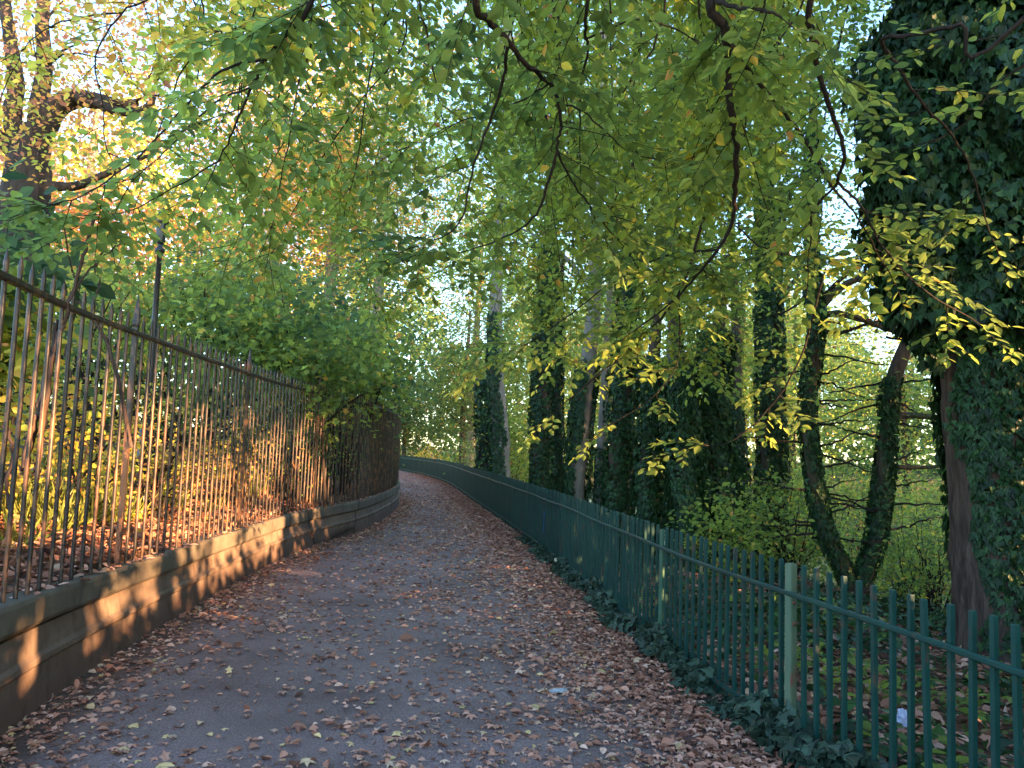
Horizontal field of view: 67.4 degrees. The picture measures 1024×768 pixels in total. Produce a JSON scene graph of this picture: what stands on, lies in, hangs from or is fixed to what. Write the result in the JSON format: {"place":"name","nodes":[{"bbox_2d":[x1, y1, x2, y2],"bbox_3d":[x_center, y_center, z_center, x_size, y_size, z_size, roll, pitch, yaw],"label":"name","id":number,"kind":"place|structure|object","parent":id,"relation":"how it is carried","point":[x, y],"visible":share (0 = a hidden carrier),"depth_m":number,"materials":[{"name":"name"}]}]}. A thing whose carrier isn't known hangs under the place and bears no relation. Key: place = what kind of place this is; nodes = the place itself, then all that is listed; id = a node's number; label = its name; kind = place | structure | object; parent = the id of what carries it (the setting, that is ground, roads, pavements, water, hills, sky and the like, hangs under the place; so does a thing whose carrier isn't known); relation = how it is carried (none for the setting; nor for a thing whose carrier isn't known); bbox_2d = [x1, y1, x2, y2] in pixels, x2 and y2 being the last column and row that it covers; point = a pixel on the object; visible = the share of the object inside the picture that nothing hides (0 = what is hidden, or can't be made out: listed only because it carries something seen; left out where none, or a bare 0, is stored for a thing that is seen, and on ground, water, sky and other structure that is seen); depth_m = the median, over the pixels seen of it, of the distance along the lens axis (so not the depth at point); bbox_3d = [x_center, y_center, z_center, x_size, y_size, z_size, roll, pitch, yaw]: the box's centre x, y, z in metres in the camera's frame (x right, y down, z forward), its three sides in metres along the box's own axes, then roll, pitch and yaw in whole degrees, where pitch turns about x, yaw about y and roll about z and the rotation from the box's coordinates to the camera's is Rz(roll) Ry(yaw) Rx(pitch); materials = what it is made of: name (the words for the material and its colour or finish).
{"place":"outdoors","nodes":[
{"label":"outdoors","id":0,"kind":"place"},
{"bbox_2d":[0,470,791,767],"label":"path","id":1,"kind":"structure","parent":0,"point":[260,720],"depth_m":5.16,"materials":[{"name":"grey asphalt"}]},
{"bbox_2d":[0,473,807,767],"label":"leaf litter","id":2,"kind":"object","parent":1,"relation":"on","point":[708,742],"visible":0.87,"depth_m":5.69,"materials":[{"name":"brown plant"}]},
{"bbox_2d":[549,688,566,692],"bbox_3d":[0.312,2.060,5.165,0.141,0.028,0.072,4,-5,-19],"label":"flat wrapper","id":3,"kind":"object","parent":1,"relation":"on","point":[557,690],"visible":0.98,"depth_m":5.15,"materials":[{"name":"white plastic"}]},
{"bbox_2d":[0,0,935,464],"label":"sky","id":4,"kind":"structure","parent":0,"point":[830,210],"materials":[{"name":"white"}]},
{"bbox_2d":[0,410,1023,767],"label":"ground","id":5,"kind":"structure","parent":0,"point":[866,710],"depth_m":7.16,"materials":[{"name":"soil"}]},
{"bbox_2d":[0,343,88,492],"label":"golden shrub","id":6,"kind":"object","parent":5,"relation":"on","point":[17,373],"visible":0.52,"depth_m":5.42,"materials":[{"name":"yellow plant"}]},
{"bbox_2d":[0,35,91,242],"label":"woodland tree","id":7,"kind":"object","parent":5,"relation":"on","point":[53,170],"visible":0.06,"depth_m":37.53,"materials":[{"name":"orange plant"}]},
{"bbox_2d":[0,316,103,540],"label":"golden shrub","id":8,"kind":"object","parent":5,"relation":"on","point":[15,400],"visible":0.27,"depth_m":6.43,"materials":[{"name":"yellow plant"}]},
{"bbox_2d":[0,261,111,455],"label":"sumac bush","id":9,"kind":"object","parent":5,"relation":"on","point":[19,348],"visible":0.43,"depth_m":6.37,"materials":[{"name":"green plant"}]},
{"bbox_2d":[0,159,129,445],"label":"laurel bush","id":10,"kind":"object","parent":5,"relation":"on","point":[90,286],"visible":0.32,"depth_m":6.38,"materials":[{"name":"green plant"}]},
{"bbox_2d":[1,316,165,422],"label":"holly bush","id":11,"kind":"object","parent":5,"relation":"on","point":[60,382],"visible":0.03,"depth_m":14.68,"materials":[{"name":"green plant"}]},
{"bbox_2d":[1,334,198,531],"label":"golden shrub","id":12,"kind":"object","parent":5,"relation":"on","point":[87,438],"visible":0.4,"depth_m":7.53,"materials":[{"name":"yellow plant"}]},
{"bbox_2d":[1,233,202,440],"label":"hazel bush","id":13,"kind":"object","parent":5,"relation":"on","point":[116,317],"visible":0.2,"depth_m":12.93,"materials":[{"name":"green plant"}]},
{"bbox_2d":[0,63,249,415],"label":"woodland tree","id":14,"kind":"object","parent":5,"relation":"on","point":[97,125],"visible":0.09,"depth_m":42.57,"materials":[{"name":"orange plant"}]},
{"bbox_2d":[0,439,273,546],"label":"bank grass","id":15,"kind":"structure","parent":5,"relation":"on","point":[40,500],"depth_m":7.53,"materials":[{"name":"green plant"}]},
{"bbox_2d":[3,209,271,445],"bbox_3d":[-6.886,-1.057,15.173,5.072,4.632,5.605,2,-5,0],"label":"hazel bush","id":16,"kind":"object","parent":5,"relation":"on","point":[145,358],"visible":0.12,"depth_m":15.06,"materials":[{"name":"green plant"}]},
{"bbox_2d":[34,359,251,521],"bbox_3d":[-4.269,0.921,9.162,2.397,2.491,2.297,2,-5,0],"label":"tangled shrub","id":17,"kind":"object","parent":5,"relation":"on","point":[158,471],"visible":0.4,"depth_m":9.13,"materials":[{"name":"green plant"}]},
{"bbox_2d":[49,194,236,411],"bbox_3d":[-11.310,-2.096,19.605,8.425,5.898,8.958,2,-5,0],"label":"hazel bush","id":18,"kind":"object","parent":5,"relation":"on","point":[69,239],"visible":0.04,"depth_m":18.84,"materials":[{"name":"green plant"}]},
{"bbox_2d":[48,327,252,442],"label":"holly bush","id":19,"kind":"object","parent":5,"relation":"on","point":[141,402],"visible":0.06,"depth_m":16.29,"materials":[{"name":"green plant"}]},
{"bbox_2d":[133,207,168,499],"bbox_3d":[-4.527,-0.348,9.652,0.220,3.869,0.220,2,-5,0],"label":"lamp post","id":20,"kind":"object","parent":5,"relation":"on","point":[160,248],"visible":0.42,"depth_m":9.68,"materials":[{"name":"black metal"}]},
{"bbox_2d":[0,447,333,595],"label":"terrace leaf litter","id":21,"kind":"object","parent":5,"relation":"on","point":[12,563],"visible":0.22,"depth_m":6.79,"materials":[{"name":"brown plant"}]},
{"bbox_2d":[0,0,342,412],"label":"crooked limbed tree","id":22,"kind":"object","parent":5,"relation":"on","point":[30,142],"visible":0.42,"depth_m":15.11,"materials":[{"name":"orange plant"}]},
{"bbox_2d":[59,343,324,451],"bbox_3d":[-7.001,0.511,17.637,5.952,3.226,6.034,2,-5,0],"label":"holly bush","id":23,"kind":"object","parent":5,"relation":"on","point":[183,406],"visible":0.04,"depth_m":16.80,"materials":[{"name":"green plant"}]},
{"bbox_2d":[0,481,399,738],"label":"retaining wall","id":24,"kind":"structure","parent":5,"relation":"on","point":[56,639],"depth_m":5.92,"materials":[{"name":"stone"}]},
{"bbox_2d":[0,248,401,602],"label":"iron railing","id":25,"kind":"object","parent":24,"relation":"on","point":[382,469],"visible":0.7,"depth_m":6.46,"materials":[{"name":"brown metal"}]},
{"bbox_2d":[1,212,133,507],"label":"trunk","id":26,"kind":"object","parent":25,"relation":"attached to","point":[53,347],"visible":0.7,"depth_m":4.80,"materials":[{"name":"brown plant"}]},
{"bbox_2d":[9,486,395,597],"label":"coping leaf litter","id":27,"kind":"object","parent":24,"relation":"on","point":[104,569],"visible":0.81,"depth_m":6.40,"materials":[{"name":"brown plant"}]},
{"bbox_2d":[72,207,358,437],"bbox_3d":[-8.022,-1.603,21.245,8.391,6.393,8.196,2,-5,0],"label":"hazel bush","id":28,"kind":"object","parent":5,"relation":"on","point":[226,242],"visible":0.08,"depth_m":20.59,"materials":[{"name":"green plant"}]},
{"bbox_2d":[96,208,341,470],"bbox_3d":[-5.104,-0.874,13.820,4.386,4.906,3.902,2,-5,0],"label":"maple sapling","id":29,"kind":"object","parent":5,"relation":"on","point":[180,308],"visible":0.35,"depth_m":13.39,"materials":[{"name":"green plant"}]},
{"bbox_2d":[151,388,303,509],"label":"tangled shrub","id":30,"kind":"object","parent":5,"relation":"on","point":[205,473],"visible":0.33,"depth_m":11.05,"materials":[{"name":"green plant"}]},
{"bbox_2d":[128,6,423,437],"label":"woodland tree","id":31,"kind":"object","parent":5,"relation":"on","point":[204,140],"visible":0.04,"depth_m":44.41,"materials":[{"name":"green plant"}]},
{"bbox_2d":[199,403,357,498],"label":"tangled shrub","id":32,"kind":"object","parent":5,"relation":"on","point":[339,452],"visible":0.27,"depth_m":13.40,"materials":[{"name":"green plant"}]},
{"bbox_2d":[154,381,407,482],"bbox_3d":[-5.300,0.937,18.561,5.631,3.758,6.081,-1,-6,28],"label":"holly bush","id":33,"kind":"object","parent":5,"relation":"on","point":[400,436],"visible":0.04,"depth_m":17.99,"materials":[{"name":"green plant"}]},
{"bbox_2d":[163,251,437,507],"bbox_3d":[-3.401,-0.058,12.683,4.317,4.140,3.761,2,-5,0],"label":"maple bush","id":34,"kind":"object","parent":5,"relation":"on","point":[277,342],"visible":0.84,"depth_m":12.28,"materials":[{"name":"green plant"}]},
{"bbox_2d":[156,4,488,455],"bbox_3d":[-8.649,-8.496,39.006,16.907,24.918,14.148,2,-5,0],"label":"woodland tree","id":35,"kind":"object","parent":5,"relation":"on","point":[275,170],"visible":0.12,"depth_m":38.16,"materials":[{"name":"green plant"}]},
{"bbox_2d":[264,396,382,487],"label":"green shrub","id":36,"kind":"object","parent":5,"relation":"on","point":[328,451],"visible":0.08,"depth_m":15.98,"materials":[{"name":"green plant"}]},
{"bbox_2d":[235,290,447,494],"bbox_3d":[-3.381,0.158,15.564,3.681,4.202,3.415,-1,-6,27],"label":"maple bush","id":37,"kind":"object","parent":5,"relation":"on","point":[398,359],"visible":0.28,"depth_m":15.38,"materials":[{"name":"green plant"}]},
{"bbox_2d":[236,203,471,461],"bbox_3d":[-4.797,-1.350,22.269,7.403,8.424,8.023,2,-5,0],"label":"tree","id":38,"kind":"object","parent":5,"relation":"on","point":[386,297],"visible":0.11,"depth_m":21.90,"materials":[{"name":"green plant"}]},
{"bbox_2d":[295,348,416,476],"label":"green shrub","id":39,"kind":"object","parent":5,"relation":"on","point":[357,432],"visible":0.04,"depth_m":19.44,"materials":[{"name":"green plant"}]},
{"bbox_2d":[302,365,413,465],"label":"green shrub","id":40,"kind":"object","parent":5,"relation":"on","point":[370,436],"visible":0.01,"depth_m":24.33,"materials":[{"name":"green plant"}]},
{"bbox_2d":[238,4,494,397],"bbox_3d":[-6.434,-6.709,36.705,12.375,22.798,14.765,0,-5,20],"label":"woodland tree","id":41,"kind":"object","parent":5,"relation":"on","point":[381,155],"visible":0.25,"depth_m":36.22,"materials":[{"name":"green plant"}]},
{"bbox_2d":[365,355,477,457],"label":"woodland tree","id":42,"kind":"object","parent":5,"relation":"on","point":[405,439],"visible":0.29,"depth_m":69.16,"materials":[{"name":"green plant"}]},
{"bbox_2d":[406,444,442,459],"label":"golden shrub","id":43,"kind":"object","parent":5,"relation":"on","point":[420,453],"visible":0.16,"depth_m":56.64,"materials":[{"name":"yellow plant"}]},
{"bbox_2d":[395,286,529,466],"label":"woodland tree","id":44,"kind":"object","parent":5,"relation":"on","point":[462,419],"visible":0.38,"depth_m":57.61,"materials":[{"name":"green plant"}]},
{"bbox_2d":[0,55,945,477],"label":"distant woodland","id":45,"kind":"object","parent":5,"relation":"on","point":[446,455],"visible":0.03,"depth_m":72.34,"materials":[{"name":"green plant"}]},
{"bbox_2d":[383,173,566,466],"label":"woodland tree","id":46,"kind":"object","parent":5,"relation":"on","point":[468,298],"visible":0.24,"depth_m":61.96,"materials":[{"name":"green plant"}]},
{"bbox_2d":[471,379,491,471],"bbox_3d":[-0.810,2.141,27.904,1.468,4.650,1.380,2,-5,0],"label":"ivy stump","id":47,"kind":"object","parent":5,"relation":"on","point":[480,390],"visible":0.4,"depth_m":27.64,"materials":[{"name":"green plant"}]},
{"bbox_2d":[444,432,528,478],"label":"green shrub","id":48,"kind":"object","parent":5,"relation":"on","point":[469,460],"visible":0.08,"depth_m":41.68,"materials":[{"name":"green plant"}]},
{"bbox_2d":[342,0,649,477],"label":"ivy covered tree","id":49,"kind":"object","parent":5,"relation":"on","point":[499,430],"visible":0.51,"depth_m":26.87,"materials":[{"name":"green plant"}]},
{"bbox_2d":[443,386,562,482],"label":"green shrub","id":50,"kind":"object","parent":5,"relation":"on","point":[520,472],"visible":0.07,"depth_m":32.43,"materials":[{"name":"green plant"}]},
{"bbox_2d":[337,0,678,489],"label":"ivy covered tree","id":51,"kind":"object","parent":5,"relation":"on","point":[541,408],"visible":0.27,"depth_m":17.94,"materials":[{"name":"green plant"}]},
{"bbox_2d":[0,0,1023,475],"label":"overhanging beech","id":52,"kind":"object","parent":5,"relation":"on","point":[712,166],"visible":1,"depth_m":5.27,"materials":[{"name":"green plant"}]},
{"bbox_2d":[459,364,568,481],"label":"green shrub","id":53,"kind":"object","parent":5,"relation":"on","point":[513,437],"visible":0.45,"depth_m":27.81,"materials":[{"name":"green plant"}]},
{"bbox_2d":[448,247,601,466],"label":"woodland tree","id":54,"kind":"object","parent":5,"relation":"on","point":[521,383],"visible":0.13,"depth_m":47.52,"materials":[{"name":"green plant"}]},
{"bbox_2d":[550,259,565,493],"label":"ivy covered tree","id":55,"kind":"object","parent":5,"relation":"on","point":[558,438],"visible":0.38,"depth_m":19.36,"materials":[{"name":"green plant"}]},
{"bbox_2d":[502,191,701,468],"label":"woodland tree","id":56,"kind":"object","parent":5,"relation":"on","point":[574,312],"visible":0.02,"depth_m":59.80,"materials":[{"name":"green plant"}]},
{"bbox_2d":[592,160,615,520],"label":"ivy covered tree","id":57,"kind":"object","parent":5,"relation":"on","point":[598,470],"visible":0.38,"depth_m":18.88,"materials":[{"name":"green plant"}]},
{"bbox_2d":[599,0,647,550],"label":"ivy covered tree","id":58,"kind":"object","parent":5,"relation":"on","point":[616,476],"visible":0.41,"depth_m":14.30,"materials":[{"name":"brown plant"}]},
{"bbox_2d":[406,0,842,538],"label":"ivy covered tree","id":59,"kind":"object","parent":5,"relation":"on","point":[581,417],"visible":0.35,"depth_m":15.88,"materials":[{"name":"green plant"}]},
{"bbox_2d":[511,234,750,511],"bbox_3d":[5.826,-0.637,36.027,11.608,16.185,11.636,0,-5,23],"label":"woodland tree","id":60,"kind":"object","parent":5,"relation":"on","point":[642,352],"visible":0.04,"depth_m":35.76,"materials":[{"name":"green plant"}]},
{"bbox_2d":[458,0,860,561],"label":"ivy covered tree","id":61,"kind":"object","parent":5,"relation":"on","point":[646,497],"visible":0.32,"depth_m":13.32,"materials":[{"name":"green plant"}]},
{"bbox_2d":[663,99,677,528],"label":"ivy covered tree","id":62,"kind":"object","parent":5,"relation":"on","point":[668,354],"depth_m":18.07,"materials":[{"name":"green plant"}]},
{"bbox_2d":[652,142,714,574],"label":"ivy covered tree","id":63,"kind":"object","parent":5,"relation":"on","point":[685,487],"visible":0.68,"depth_m":12.27,"materials":[{"name":"green plant"}]},
{"bbox_2d":[514,536,888,767],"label":"ivy edging","id":64,"kind":"object","parent":5,"relation":"on","point":[774,723],"visible":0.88,"depth_m":4.88,"materials":[{"name":"green plant"}]},
{"bbox_2d":[399,455,1023,767],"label":"green fence","id":65,"kind":"object","parent":5,"relation":"on","point":[534,512],"visible":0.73,"depth_m":4.86,"materials":[{"name":"metal"}]},
{"bbox_2d":[693,255,749,577],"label":"ivy covered tree","id":66,"kind":"object","parent":5,"relation":"on","point":[719,425],"visible":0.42,"depth_m":12.76,"materials":[{"name":"green plant"}]},
{"bbox_2d":[575,0,889,571],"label":"ivy covered tree","id":67,"kind":"object","parent":5,"relation":"on","point":[767,457],"visible":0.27,"depth_m":14.20,"materials":[{"name":"green plant"}]},
{"bbox_2d":[659,467,814,587],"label":"bank shrub","id":68,"kind":"object","parent":5,"relation":"on","point":[733,518],"visible":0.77,"depth_m":10.88,"materials":[{"name":"green plant"}]},
{"bbox_2d":[727,203,752,556],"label":"ivy covered tree","id":69,"kind":"object","parent":5,"relation":"on","point":[738,413],"visible":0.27,"depth_m":16.40,"materials":[{"name":"green plant"}]},
{"bbox_2d":[639,211,876,493],"bbox_3d":[9.625,-0.606,32.448,11.502,15.677,11.472,-3,-7,43],"label":"woodland tree","id":70,"kind":"object","parent":5,"relation":"on","point":[750,348],"visible":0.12,"depth_m":31.25,"materials":[{"name":"green plant"}]},
{"bbox_2d":[517,529,1023,767],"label":"bank leaf litter","id":71,"kind":"object","parent":5,"relation":"on","point":[963,718],"visible":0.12,"depth_m":6.17,"materials":[{"name":"brown plant"}]},
{"bbox_2d":[719,451,855,582],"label":"scrub bush","id":72,"kind":"object","parent":5,"relation":"on","point":[791,559],"visible":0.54,"depth_m":12.95,"materials":[{"name":"green plant"}]},
{"bbox_2d":[661,227,922,486],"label":"woodland tree","id":73,"kind":"object","parent":5,"relation":"on","point":[851,325],"visible":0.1,"depth_m":54.57,"materials":[{"name":"green plant"}]},
{"bbox_2d":[750,406,857,580],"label":"river shrub","id":74,"kind":"object","parent":5,"relation":"on","point":[798,480],"visible":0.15,"depth_m":19.59,"materials":[{"name":"green plant"}]},
{"bbox_2d":[586,524,1023,767],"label":"bank ivy","id":75,"kind":"object","parent":5,"relation":"on","point":[937,729],"visible":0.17,"depth_m":7.30,"materials":[{"name":"green plant"}]},
{"bbox_2d":[663,472,946,564],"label":"bank plants","id":76,"kind":"object","parent":5,"relation":"on","point":[912,494],"visible":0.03,"depth_m":34.38,"materials":[{"name":"green plant"}]},
{"bbox_2d":[745,453,875,581],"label":"bank shrub","id":77,"kind":"object","parent":5,"relation":"on","point":[846,490],"visible":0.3,"depth_m":13.59,"materials":[{"name":"green plant"}]},
{"bbox_2d":[711,282,923,495],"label":"woodland tree","id":78,"kind":"object","parent":5,"relation":"on","point":[794,423],"visible":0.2,"depth_m":41.56,"materials":[{"name":"green plant"}]},
{"bbox_2d":[698,39,941,601],"bbox_3d":[5.493,-1.052,12.601,4.629,9.102,6.351,1,-5,16],"label":"forked tree","id":79,"kind":"object","parent":5,"relation":"on","point":[883,484],"visible":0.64,"depth_m":11.88,"materials":[{"name":"green plant"}]},
{"bbox_2d":[634,586,1023,767],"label":"bank herbs","id":80,"kind":"object","parent":5,"relation":"on","point":[851,658],"visible":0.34,"depth_m":5.75,"materials":[{"name":"green plant"}]},
{"bbox_2d":[799,501,913,595],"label":"scrub bush","id":81,"kind":"object","parent":5,"relation":"on","point":[859,538],"visible":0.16,"depth_m":14.24,"materials":[{"name":"green plant"}]},
{"bbox_2d":[789,413,937,571],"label":"river shrub","id":82,"kind":"object","parent":5,"relation":"on","point":[858,478],"visible":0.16,"depth_m":20.83,"materials":[{"name":"green plant"}]},
{"bbox_2d":[788,310,943,508],"bbox_3d":[18.908,0.870,37.862,11.299,10.894,12.193,5,-6,-27],"label":"woodland tree","id":83,"kind":"object","parent":5,"relation":"on","point":[904,431],"visible":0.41,"depth_m":37.88,"materials":[{"name":"green plant"}]},
{"bbox_2d":[815,480,950,610],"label":"scrub bush","id":84,"kind":"object","parent":5,"relation":"on","point":[898,546],"visible":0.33,"depth_m":12.34,"materials":[{"name":"green plant"}]},
{"bbox_2d":[840,428,950,586],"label":"river shrub","id":85,"kind":"object","parent":5,"relation":"on","point":[908,511],"visible":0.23,"depth_m":18.92,"materials":[{"name":"green plant"}]},
{"bbox_2d":[847,487,950,605],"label":"bank shrub","id":86,"kind":"object","parent":5,"relation":"on","point":[918,524],"visible":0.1,"depth_m":15.25,"materials":[{"name":"green plant"}]},
{"bbox_2d":[897,708,906,728],"bbox_3d":[2.560,2.206,5.035,0.106,0.160,0.071,1,-5,9],"label":"food wrapper","id":87,"kind":"object","parent":5,"relation":"on","point":[902,716],"visible":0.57,"depth_m":5.02,"materials":[{"name":"plastic"}]},
{"bbox_2d":[854,496,950,625],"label":"scrub bush","id":88,"kind":"object","parent":5,"relation":"on","point":[931,582],"visible":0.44,"depth_m":11.26,"materials":[{"name":"green plant"}]},
{"bbox_2d":[861,481,950,610],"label":"bank shrub","id":89,"kind":"object","parent":5,"relation":"on","point":[919,534],"visible":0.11,"depth_m":12.67,"materials":[{"name":"green plant"}]},
{"bbox_2d":[793,0,1023,669],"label":"ivy covered tree","id":90,"kind":"object","parent":5,"relation":"on","point":[978,416],"visible":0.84,"depth_m":7.64,"materials":[{"name":"green plant"}]},
{"bbox_2d":[895,577,946,601],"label":"butterbur plant","id":91,"kind":"object","parent":5,"relation":"on","point":[910,578],"visible":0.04,"depth_m":13.01,"materials":[{"name":"green plant"}]},
{"bbox_2d":[589,499,950,625],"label":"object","id":92,"kind":"structure","parent":0,"point":[834,582],"depth_m":20.22,"materials":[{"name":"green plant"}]}
]}

